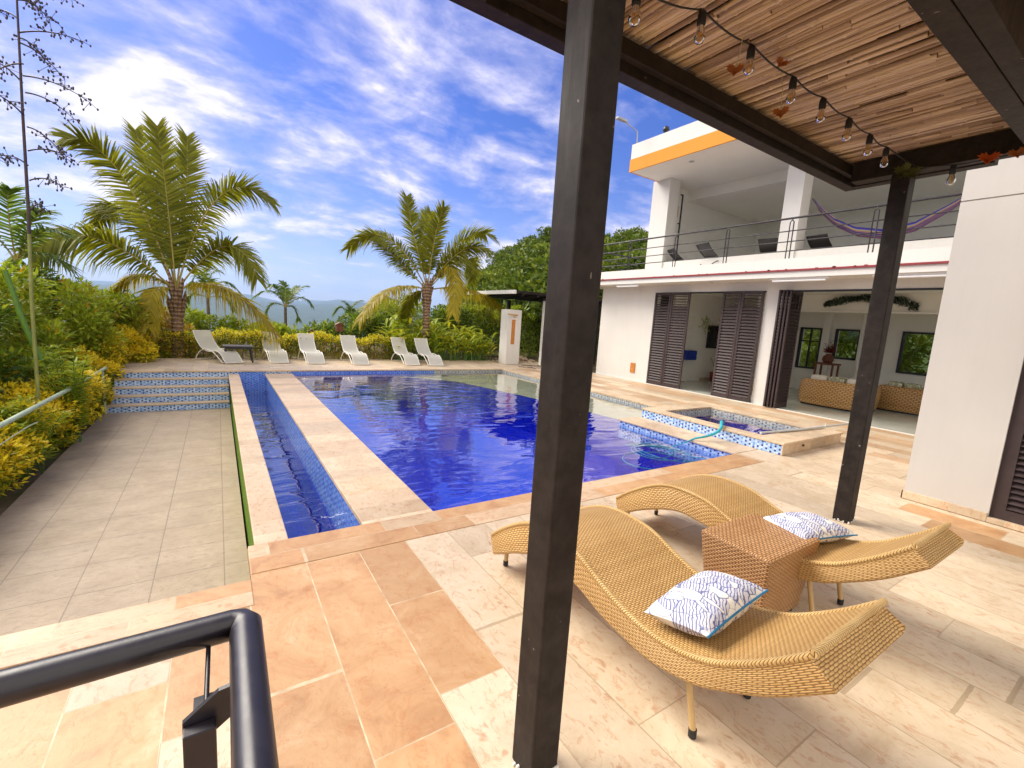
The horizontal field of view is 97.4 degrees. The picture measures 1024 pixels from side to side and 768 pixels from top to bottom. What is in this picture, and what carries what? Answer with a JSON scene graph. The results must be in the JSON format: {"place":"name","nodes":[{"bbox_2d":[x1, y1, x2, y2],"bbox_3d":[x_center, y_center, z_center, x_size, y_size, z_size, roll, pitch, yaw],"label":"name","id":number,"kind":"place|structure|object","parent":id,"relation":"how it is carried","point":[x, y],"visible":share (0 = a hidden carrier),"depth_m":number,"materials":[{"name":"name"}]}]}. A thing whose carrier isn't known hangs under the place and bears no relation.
{"place":"outdoors","nodes":[
{"label":"outdoors","id":0,"kind":"place"},
{"bbox_2d":[0,387,112,514],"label":"planting bank","id":1,"kind":"structure","parent":0,"point":[9,499],"depth_m":5.27,"materials":[{"name":"soil"}]},
{"bbox_2d":[0,439,15,488],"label":"golden shrub","id":2,"kind":"object","parent":1,"relation":"on","point":[3,466],"visible":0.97,"depth_m":4.51,"materials":[{"name":"yellow plant"}]},
{"bbox_2d":[0,416,51,496],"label":"golden shrub","id":3,"kind":"object","parent":1,"relation":"on","point":[19,453],"visible":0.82,"depth_m":4.80,"materials":[{"name":"yellow plant"}]},
{"bbox_2d":[0,298,53,399],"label":"garden bush","id":4,"kind":"object","parent":1,"relation":"on","point":[10,374],"visible":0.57,"depth_m":6.16,"materials":[{"name":"green plant"}]},
{"bbox_2d":[0,256,65,351],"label":"garden bush","id":5,"kind":"object","parent":1,"relation":"on","point":[43,271],"visible":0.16,"depth_m":8.62,"materials":[{"name":"green plant"}]},
{"bbox_2d":[0,393,74,479],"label":"feathery plant","id":6,"kind":"object","parent":1,"relation":"on","point":[6,414],"visible":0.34,"depth_m":5.24,"materials":[{"name":"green plant"}]},
{"bbox_2d":[0,256,79,380],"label":"garden bush","id":7,"kind":"object","parent":1,"relation":"on","point":[21,340],"visible":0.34,"depth_m":7.08,"materials":[{"name":"green plant"}]},
{"bbox_2d":[0,380,81,452],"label":"golden shrub","id":8,"kind":"object","parent":1,"relation":"on","point":[51,423],"visible":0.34,"depth_m":5.79,"materials":[{"name":"yellow plant"}]},
{"bbox_2d":[0,182,88,332],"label":"feather palm","id":9,"kind":"object","parent":1,"relation":"on","point":[8,194],"visible":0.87,"depth_m":8.74,"materials":[{"name":"green plant"}]},
{"bbox_2d":[0,377,97,450],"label":"golden shrub","id":10,"kind":"object","parent":1,"relation":"on","point":[61,435],"visible":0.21,"depth_m":6.21,"materials":[{"name":"yellow plant"}]},
{"bbox_2d":[0,0,98,460],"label":"agave flower stalk","id":11,"kind":"object","parent":1,"relation":"on","point":[29,239],"visible":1,"depth_m":5.41,"materials":[{"name":"plant"}]},
{"bbox_2d":[3,270,43,360],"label":"green stalk","id":12,"kind":"object","parent":11,"relation":"attached to","point":[21,317],"visible":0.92,"depth_m":5.60,"materials":[{"name":"plant"}]},
{"bbox_2d":[29,343,95,445],"bbox_3d":[-6.325,0.161,6.350,0.915,1.474,0.801,10,10,38],"label":"feathery plant","id":13,"kind":"object","parent":1,"relation":"on","point":[77,391],"visible":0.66,"depth_m":6.35,"materials":[{"name":"green plant"}]},
{"bbox_2d":[8,276,129,357],"bbox_3d":[-8.965,-0.944,9.209,1.914,2.533,2.198,-2,10,-33],"label":"garden bush","id":14,"kind":"object","parent":1,"relation":"on","point":[82,324],"visible":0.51,"depth_m":8.85,"materials":[{"name":"green plant"}]},
{"bbox_2d":[27,366,110,423],"bbox_3d":[-7.088,0.208,7.248,1.035,1.065,1.636,-2,10,-33],"label":"golden shrub","id":15,"kind":"object","parent":1,"relation":"on","point":[96,385],"visible":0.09,"depth_m":7.25,"materials":[{"name":"yellow plant"}]},
{"bbox_2d":[85,371,117,414],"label":"golden shrub","id":16,"kind":"object","parent":1,"relation":"on","point":[108,397],"visible":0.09,"depth_m":8.18,"materials":[{"name":"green plant"}]},
{"bbox_2d":[63,285,171,357],"bbox_3d":[-9.458,-1.132,10.656,1.953,2.434,1.996,5,8,7],"label":"garden bush","id":17,"kind":"object","parent":1,"relation":"on","point":[127,300],"visible":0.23,"depth_m":10.48,"materials":[{"name":"green plant"}]},
{"bbox_2d":[0,408,250,635],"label":"terrace","id":18,"kind":"structure","parent":0,"point":[113,511],"depth_m":4.30,"materials":[{"name":"grey tile"}]},
{"bbox_2d":[0,367,106,428],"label":"tube rail","id":19,"kind":"object","parent":18,"relation":"on","point":[6,422],"visible":0.73,"depth_m":5.27,"materials":[{"name":"metal"}]},
{"bbox_2d":[106,372,290,412],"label":"garden steps","id":20,"kind":"structure","parent":18,"relation":"on","point":[143,392],"depth_m":8.99,"materials":[{"name":"tile"}]},
{"bbox_2d":[0,333,596,386],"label":"garden bed","id":21,"kind":"object","parent":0,"point":[536,358],"depth_m":16.09,"materials":[{"name":"plant"}]},
{"bbox_2d":[7,274,83,337],"bbox_3d":[-10.705,-1.251,10.345,2.173,2.606,2.297,-2,10,-33],"label":"garden bush","id":22,"kind":"object","parent":21,"relation":"on","point":[55,316],"visible":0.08,"depth_m":9.93,"materials":[{"name":"green plant"}]},
{"bbox_2d":[7,111,286,357],"bbox_3d":[-8.386,-3.548,11.084,5.128,5.897,2.625,0,9,-27],"label":"coconut palm","id":23,"kind":"object","parent":21,"relation":"on","point":[157,191],"visible":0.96,"depth_m":10.93,"materials":[{"name":"green plant"}]},
{"bbox_2d":[115,306,201,356],"bbox_3d":[-9.317,-1.139,12.013,2.109,2.084,2.109,2,8,-9],"label":"garden bush","id":24,"kind":"object","parent":21,"relation":"on","point":[167,322],"visible":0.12,"depth_m":11.93,"materials":[{"name":"green plant"}]},
{"bbox_2d":[186,266,242,329],"bbox_3d":[-9.944,-2.144,15.023,1.876,3.511,1.238,-2,10,-33],"label":"feather palm","id":25,"kind":"object","parent":21,"relation":"on","point":[204,278],"visible":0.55,"depth_m":14.73,"materials":[{"name":"green plant"}]},
{"bbox_2d":[183,304,247,345],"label":"slope bush","id":26,"kind":"object","parent":21,"relation":"on","point":[196,318],"visible":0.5,"depth_m":13.98,"materials":[{"name":"green plant"}]},
{"bbox_2d":[219,317,288,349],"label":"slope bush","id":27,"kind":"object","parent":21,"relation":"on","point":[246,325],"visible":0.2,"depth_m":14.68,"materials":[{"name":"green plant"}]},
{"bbox_2d":[150,326,394,359],"bbox_3d":[-6.480,-1.121,12.938,6.303,0.987,1.033,-2,10,-33],"label":"golden hedge","id":28,"kind":"object","parent":21,"relation":"on","point":[238,334],"visible":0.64,"depth_m":12.40,"materials":[{"name":"yellow plant"}]},
{"bbox_2d":[250,280,313,325],"bbox_3d":[-8.274,-2.090,16.210,2.063,3.283,1.349,-2,10,-33],"label":"feather palm","id":29,"kind":"object","parent":21,"relation":"on","point":[285,294],"visible":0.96,"depth_m":16.02,"materials":[{"name":"green plant"}]},
{"bbox_2d":[263,321,316,352],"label":"slope bush","id":30,"kind":"object","parent":21,"relation":"on","point":[282,329],"visible":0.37,"depth_m":14.58,"materials":[{"name":"green plant"}]},
{"bbox_2d":[302,318,367,352],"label":"slope bush","id":31,"kind":"object","parent":21,"relation":"on","point":[328,328],"visible":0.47,"depth_m":15.05,"materials":[{"name":"green plant"}]},
{"bbox_2d":[331,300,367,334],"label":"feather palm","id":32,"kind":"object","parent":21,"relation":"on","point":[348,309],"visible":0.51,"depth_m":17.21,"materials":[{"name":"green plant"}]},
{"bbox_2d":[336,309,392,352],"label":"slope bush","id":33,"kind":"object","parent":21,"relation":"on","point":[369,326],"visible":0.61,"depth_m":15.97,"materials":[{"name":"green plant"}]},
{"bbox_2d":[364,299,414,351],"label":"slope bush","id":34,"kind":"object","parent":21,"relation":"on","point":[391,310],"visible":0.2,"depth_m":16.60,"materials":[{"name":"green plant"}]},
{"bbox_2d":[371,310,422,357],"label":"blade leaf plant","id":35,"kind":"object","parent":21,"relation":"on","point":[393,321],"visible":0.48,"depth_m":14.95,"materials":[{"name":"plant"}]},
{"bbox_2d":[380,329,416,359],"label":"blade leaf plant","id":36,"kind":"object","parent":21,"relation":"on","point":[399,334],"visible":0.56,"depth_m":14.35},
{"bbox_2d":[388,318,447,356],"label":"blade leaf plant","id":37,"kind":"object","parent":21,"relation":"on","point":[418,330],"visible":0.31,"depth_m":15.58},
{"bbox_2d":[339,189,503,359],"bbox_3d":[-2.611,-3.620,15.230,6.153,5.612,2.841,-2,10,-33],"label":"coconut palm","id":38,"kind":"object","parent":21,"relation":"on","point":[430,224],"visible":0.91,"depth_m":14.86,"materials":[{"name":"green plant"}]},
{"bbox_2d":[396,300,454,331],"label":"slope bush","id":39,"kind":"object","parent":21,"relation":"on","point":[420,311],"visible":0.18,"depth_m":17.81,"materials":[{"name":"green plant"}]},
{"bbox_2d":[408,313,460,357],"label":"blade leaf plant","id":40,"kind":"object","parent":21,"relation":"on","point":[434,321],"visible":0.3,"depth_m":15.93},
{"bbox_2d":[421,327,451,355],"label":"blade leaf plant","id":41,"kind":"object","parent":21,"relation":"on","point":[436,343],"visible":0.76,"depth_m":14.96,"materials":[{"name":"plant"}]},
{"bbox_2d":[427,330,470,360],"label":"blade leaf plant","id":42,"kind":"object","parent":21,"relation":"on","point":[449,351],"visible":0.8,"depth_m":15.21,"materials":[{"name":"plant"}]},
{"bbox_2d":[430,303,478,341],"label":"slope bush","id":43,"kind":"object","parent":21,"relation":"on","point":[456,324],"visible":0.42,"depth_m":18.26,"materials":[{"name":"green plant"}]},
{"bbox_2d":[440,324,481,358],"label":"blade leaf plant","id":44,"kind":"object","parent":21,"relation":"on","point":[460,331],"visible":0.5,"depth_m":16.40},
{"bbox_2d":[451,333,491,360],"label":"blade leaf plant","id":45,"kind":"object","parent":21,"relation":"on","point":[467,352],"visible":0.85,"depth_m":15.68,"materials":[{"name":"plant"}]},
{"bbox_2d":[471,332,499,360],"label":"blade leaf plant","id":46,"kind":"object","parent":21,"relation":"on","point":[486,349],"visible":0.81,"depth_m":15.93,"materials":[{"name":"plant"}]},
{"bbox_2d":[461,303,541,356],"bbox_3d":[0.742,-2.262,19.760,6.356,2.338,1.421,-2,10,-33],"label":"green hedge","id":47,"kind":"object","parent":21,"relation":"on","point":[533,319],"visible":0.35,"depth_m":18.84,"materials":[{"name":"green plant"}]},
{"bbox_2d":[1,274,617,419],"bbox_3d":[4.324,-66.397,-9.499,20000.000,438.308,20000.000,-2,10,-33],"label":"terrain","id":48,"kind":"structure","parent":0,"point":[319,312],"depth_m":3595.96,"materials":[{"name":"plant"}]},
{"bbox_2d":[799,329,858,366],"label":"window","id":49,"kind":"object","parent":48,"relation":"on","point":[845,343],"visible":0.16,"depth_m":14.07,"materials":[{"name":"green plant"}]},
{"bbox_2d":[895,331,934,375],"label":"window","id":50,"kind":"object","parent":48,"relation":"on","point":[909,358],"visible":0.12,"depth_m":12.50,"materials":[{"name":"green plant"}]},
{"bbox_2d":[0,0,697,308],"label":"sky","id":51,"kind":"structure","parent":0,"point":[339,107],"materials":[{"name":"blue"}]},
{"bbox_2d":[0,358,1023,767],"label":"pool deck","id":52,"kind":"structure","parent":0,"point":[402,654],"depth_m":1.95,"materials":[{"name":"stone"}]},
{"bbox_2d":[60,341,127,386],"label":"golden shrub","id":53,"kind":"object","parent":52,"relation":"on","point":[111,363],"visible":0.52,"depth_m":8.70,"materials":[{"name":"yellow plant"}]},
{"bbox_2d":[87,330,134,363],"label":"golden shrub","id":54,"kind":"object","parent":52,"relation":"on","point":[128,358],"visible":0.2,"depth_m":9.76,"materials":[{"name":"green plant"}]},
{"bbox_2d":[115,322,159,362],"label":"golden shrub","id":55,"kind":"object","parent":52,"relation":"on","point":[142,348],"visible":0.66,"depth_m":10.22,"materials":[{"name":"yellow plant"}]},
{"bbox_2d":[0,608,278,767],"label":"handrail","id":56,"kind":"object","parent":52,"relation":"on","point":[241,700],"visible":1,"depth_m":0.68,"materials":[{"name":"metal"}]},
{"bbox_2d":[192,330,243,363],"bbox_3d":[-7.336,-0.935,11.222,1.370,0.720,0.456,8,9,26],"label":"sling lounger","id":57,"kind":"object","parent":52,"relation":"on","point":[205,340],"visible":0.98,"depth_m":11.30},
{"bbox_2d":[223,344,253,362],"bbox_3d":[-6.934,-0.772,11.405,0.660,0.410,0.520,-2,10,-33],"label":"resin table","id":58,"kind":"object","parent":52,"relation":"on","point":[230,346],"visible":0.85,"depth_m":11.28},
{"bbox_2d":[261,332,288,362],"bbox_3d":[-6.355,-0.988,12.037,0.456,0.720,1.370,-3,10,-38],"label":"sling lounger","id":59,"kind":"object","parent":52,"relation":"on","point":[280,356],"visible":0.84,"depth_m":11.79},
{"bbox_2d":[297,333,324,363],"bbox_3d":[-5.528,-0.981,12.365,0.456,0.720,1.370,-2,10,-36],"label":"sling lounger","id":60,"kind":"object","parent":52,"relation":"on","point":[307,346],"visible":1,"depth_m":12.60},
{"bbox_2d":[340,335,369,364],"bbox_3d":[-4.478,-0.973,12.788,0.456,0.720,1.370,-2,10,-36],"label":"sling lounger","id":61,"kind":"object","parent":52,"relation":"on","point":[349,344],"visible":1,"depth_m":13.03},
{"bbox_2d":[0,367,764,668],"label":"pool kerb","id":62,"kind":"structure","parent":52,"relation":"on","point":[25,646],"depth_m":2.83,"materials":[{"name":"stone"}]},
{"bbox_2d":[391,337,419,364],"bbox_3d":[-3.208,-0.992,13.497,0.456,0.720,1.370,-2,10,-34],"label":"sling lounger","id":63,"kind":"object","parent":52,"relation":"on","point":[410,359],"visible":0.99,"depth_m":13.75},
{"bbox_2d":[414,338,443,365],"bbox_3d":[-2.553,-0.987,13.758,0.456,0.720,1.370,-2,10,-33],"label":"sling lounger","id":64,"kind":"object","parent":52,"relation":"on","point":[422,346],"visible":0.95,"depth_m":13.99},
{"bbox_2d":[228,370,757,578],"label":"swimming pool","id":65,"kind":"structure","parent":52,"relation":"in","point":[315,465],"depth_m":6.90,"materials":[{"name":"liquid"}]},
{"bbox_2d":[245,393,284,441],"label":"basin water","id":66,"kind":"structure","parent":65,"relation":"in","point":[253,401],"depth_m":9.07,"materials":[{"name":"liquid"}]},
{"bbox_2d":[293,372,714,455],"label":"pool water","id":67,"kind":"structure","parent":65,"relation":"in","point":[350,387],"depth_m":9.16,"materials":[{"name":"liquid"}]},
{"bbox_2d":[626,420,723,462],"bbox_3d":[2.476,0.724,6.232,1.928,0.369,0.894,-2,10,-33],"label":"pool hose","id":68,"kind":"object","parent":67,"relation":"on","point":[694,438],"visible":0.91,"depth_m":6.16,"materials":[{"name":"plastic"}]},
{"bbox_2d":[498,309,521,363],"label":"shower pillar","id":69,"kind":"structure","parent":52,"relation":"on","point":[510,332],"depth_m":15.18,"materials":[{"name":"white concrete"}]},
{"bbox_2d":[468,290,601,364],"bbox_3d":[1.304,-2.117,17.339,5.220,2.450,3.300,-2,10,-33],"label":"garden shelter","id":70,"kind":"object","parent":52,"relation":"on","point":[528,296],"visible":0.45,"depth_m":15.67,"materials":[{"name":"black metal"}]},
{"bbox_2d":[502,369,667,406],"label":"pool kerb","id":71,"kind":"structure","parent":52,"relation":"on","point":[628,398],"depth_m":9.93,"materials":[{"name":"stone"}]},
{"bbox_2d":[491,505,905,739],"bbox_3d":[0.587,0.925,2.137,0.540,0.636,1.802,-2,10,-33],"label":"wicker lounger","id":72,"kind":"object","parent":52,"relation":"on","point":[630,569],"visible":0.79,"depth_m":1.68,"materials":[{"name":"brown wicker"}]},
{"bbox_2d":[644,571,768,637],"bbox_3d":[0.791,0.878,1.822,0.470,0.151,0.274,-5,-1,-38],"label":"throw pillow","id":73,"kind":"object","parent":72,"relation":"on","point":[707,604],"visible":1,"depth_m":1.74,"materials":[{"name":"fabric"}]},
{"bbox_2d":[449,0,1023,767],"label":"pergola","id":74,"kind":"object","parent":52,"relation":"on","point":[923,84],"visible":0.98,"depth_m":2.08,"materials":[{"name":"wood"}]},
{"bbox_2d":[726,35,746,75],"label":"hanging leaf","id":75,"kind":"object","parent":74,"relation":"hanging from","point":[733,70],"visible":1,"depth_m":2.17,"materials":[{"name":"plant"}]},
{"bbox_2d":[628,0,1010,184],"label":"string lights","id":76,"kind":"object","parent":74,"relation":"hanging from","point":[751,49],"visible":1,"depth_m":2.44,"materials":[{"name":"black rubber"}]},
{"bbox_2d":[642,403,843,455],"bbox_3d":[3.434,1.060,7.370,1.740,1.065,2.662,-2,10,-33],"label":"spa tub","id":77,"kind":"object","parent":52,"relation":"on","point":[782,443],"visible":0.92,"depth_m":6.65,"materials":[{"name":"stone"}]},
{"bbox_2d":[681,412,786,434],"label":"spa water","id":78,"kind":"structure","parent":77,"relation":"in","point":[717,418],"depth_m":7.38,"materials":[{"name":"liquid"}]},
{"bbox_2d":[759,423,848,433],"bbox_3d":[4.481,0.640,6.732,2.390,0.079,0.066,-1,9,-28],"label":"cleaning pole","id":79,"kind":"object","parent":77,"relation":"on","point":[799,429],"visible":0.84,"depth_m":6.58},
{"bbox_2d":[702,513,819,611],"bbox_3d":[1.346,1.031,2.489,0.526,0.427,0.378,-2,10,-33],"label":"wicker table","id":80,"kind":"object","parent":52,"relation":"on","point":[760,551],"visible":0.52,"depth_m":2.36,"materials":[{"name":"brown wicker"}]},
{"bbox_2d":[594,116,966,435],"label":"house","id":81,"kind":"structure","parent":52,"relation":"on","point":[730,200],"depth_m":11.09,"materials":[{"name":"paint"}]},
{"bbox_2d":[696,242,717,264],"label":"balcony lounger","id":82,"kind":"object","parent":81,"relation":"on","point":[707,253],"visible":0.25,"depth_m":10.76,"materials":[{"name":"plastic"}]},
{"bbox_2d":[706,325,720,348],"bbox_3d":[6.278,-1.456,13.954,0.700,0.700,0.056,-2,10,-33],"label":"television","id":83,"kind":"object","parent":81,"relation":"attached to","point":[712,337],"visible":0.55,"depth_m":13.85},
{"bbox_2d":[758,238,778,252],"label":"balcony lounger","id":84,"kind":"object","parent":81,"relation":"on","point":[768,248],"visible":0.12,"depth_m":9.80,"materials":[{"name":"plastic"}]},
{"bbox_2d":[795,327,822,368],"bbox_3d":[8.709,-1.051,13.188,0.100,1.190,0.590,-2,10,-33],"label":"window","id":85,"kind":"structure","parent":81,"relation":"in","point":[802,328],"depth_m":13.20,"materials":[{"name":"black glass"}]},
{"bbox_2d":[806,233,832,247],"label":"balcony lounger","id":86,"kind":"object","parent":81,"relation":"on","point":[819,243],"visible":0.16,"depth_m":9.14,"materials":[{"name":"plastic"}]},
{"bbox_2d":[813,362,840,376],"bbox_3d":[8.380,-0.123,12.063,0.400,0.887,0.500,-2,10,-33],"label":"console table","id":87,"kind":"object","parent":81,"relation":"on","point":[832,365],"visible":0.49,"depth_m":11.94,"materials":[{"name":"brown wood"}]},
{"bbox_2d":[821,340,839,362],"bbox_3d":[8.425,-0.871,11.951,0.404,0.627,0.408,-2,10,-33],"label":"flower vase","id":88,"kind":"object","parent":87,"relation":"on","point":[827,358],"visible":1,"depth_m":11.91,"materials":[{"name":"brown ceramic"}]},
{"bbox_2d":[799,374,880,411],"bbox_3d":[7.325,0.184,10.139,0.900,0.688,1.304,-2,10,-33],"label":"wicker sofa","id":89,"kind":"object","parent":81,"relation":"on","point":[827,391],"visible":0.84,"depth_m":9.93,"materials":[{"name":"brown wicker"}]},
{"bbox_2d":[832,329,860,360],"bbox_3d":[9.221,-1.087,12.398,0.100,0.830,0.600,-2,10,-33],"label":"window","id":90,"kind":"structure","parent":81,"relation":"in","point":[837,330],"depth_m":12.47,"materials":[{"name":"black glass"}]},
{"bbox_2d":[823,294,918,310],"bbox_3d":[8.097,-1.862,10.216,0.123,0.417,1.883,-2,10,-33],"label":"garland","id":91,"kind":"object","parent":81,"relation":"attached to","point":[904,300],"visible":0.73,"depth_m":10.30,"materials":[{"name":"green plant"}]},
{"bbox_2d":[811,196,961,238],"bbox_3d":[7.066,-3.335,8.333,0.445,1.221,3.198,-2,10,-36],"label":"hammock","id":92,"kind":"object","parent":81,"relation":"hanging from","point":[921,222],"visible":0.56,"depth_m":8.54,"materials":[{"name":"fabric"}]},
{"bbox_2d":[876,381,923,415],"bbox_3d":[8.783,0.294,10.105,0.703,0.668,0.831,-2,10,-33],"label":"wicker armchair","id":93,"kind":"object","parent":81,"relation":"on","point":[900,397],"visible":0.91,"depth_m":9.89,"materials":[{"name":"brown wicker"}]},
{"bbox_2d":[616,474,963,611],"bbox_3d":[1.506,0.882,2.852,0.510,0.636,1.802,-2,10,-33],"label":"wicker lounger","id":94,"kind":"object","parent":52,"relation":"on","point":[708,500],"visible":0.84,"depth_m":2.46,"materials":[{"name":"brown wicker"}]},
{"bbox_2d":[763,512,857,542],"bbox_3d":[1.721,0.838,2.636,0.440,0.131,0.304,3,6,-21],"label":"throw pillow","id":95,"kind":"object","parent":94,"relation":"on","point":[805,525],"visible":0.82,"depth_m":2.55,"materials":[{"name":"fabric"}]},
{"bbox_2d":[375,325,933,371],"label":"hillside","id":96,"kind":"structure","parent":0,"point":[925,361],"depth_m":22.75,"materials":[{"name":"plant"}]},
{"bbox_2d":[462,281,506,341],"bbox_3d":[-1.277,-3.128,23.432,3.363,4.390,4.155,5,8,7],"label":"hillside tree","id":97,"kind":"object","parent":96,"relation":"on","point":[478,288],"visible":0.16,"depth_m":22.69,"materials":[{"name":"green plant"}]},
{"bbox_2d":[485,243,515,264],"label":"hillside tree","id":98,"kind":"object","parent":96,"relation":"on","point":[507,249],"visible":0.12,"depth_m":50.80,"materials":[{"name":"green plant"}]},
{"bbox_2d":[494,269,540,349],"bbox_3d":[0.782,-3.452,23.273,4.200,4.838,3.840,-2,10,-34],"label":"hillside tree","id":99,"kind":"object","parent":96,"relation":"on","point":[512,283],"visible":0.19,"depth_m":22.34,"materials":[{"name":"green plant"}]},
{"bbox_2d":[494,250,540,283],"bbox_3d":[0.762,-5.234,27.267,4.186,5.464,5.172,9,9,30],"label":"hillside tree","id":100,"kind":"object","parent":96,"relation":"on","point":[525,260],"visible":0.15,"depth_m":26.58,"materials":[{"name":"green plant"}]},
{"bbox_2d":[507,242,549,270],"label":"hillside tree","id":101,"kind":"object","parent":96,"relation":"on","point":[539,250],"visible":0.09,"depth_m":29.91,"materials":[{"name":"green plant"}]},
{"bbox_2d":[505,248,602,338],"bbox_3d":[2.147,-3.240,21.161,5.855,6.186,4.739,-1,9,-27],"label":"hillside tree","id":102,"kind":"object","parent":96,"relation":"on","point":[537,307],"visible":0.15,"depth_m":20.52,"materials":[{"name":"green plant"}]},
{"bbox_2d":[602,237,631,263],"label":"hillside tree","id":103,"kind":"object","parent":96,"relation":"on","point":[616,247],"visible":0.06,"depth_m":28.24,"materials":[{"name":"green plant"}]},
{"bbox_2d":[602,248,646,271],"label":"hillside tree","id":104,"kind":"object","parent":96,"relation":"on","point":[637,253],"visible":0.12,"depth_m":24.52,"materials":[{"name":"green plant"}]},
{"bbox_2d":[620,231,648,250],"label":"hillside tree","id":105,"kind":"object","parent":96,"relation":"on","point":[635,245],"visible":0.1,"depth_m":37.38,"materials":[{"name":"green plant"}]},
{"bbox_2d":[900,155,1023,532],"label":"annex wall","id":106,"kind":"structure","parent":0,"point":[967,456],"depth_m":3.99,"materials":[{"name":"paint"}]},
{"bbox_2d":[989,363,1023,525],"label":"louvred door","id":107,"kind":"structure","parent":106,"relation":"in","point":[1007,504],"depth_m":3.86,"materials":[{"name":"paint"}]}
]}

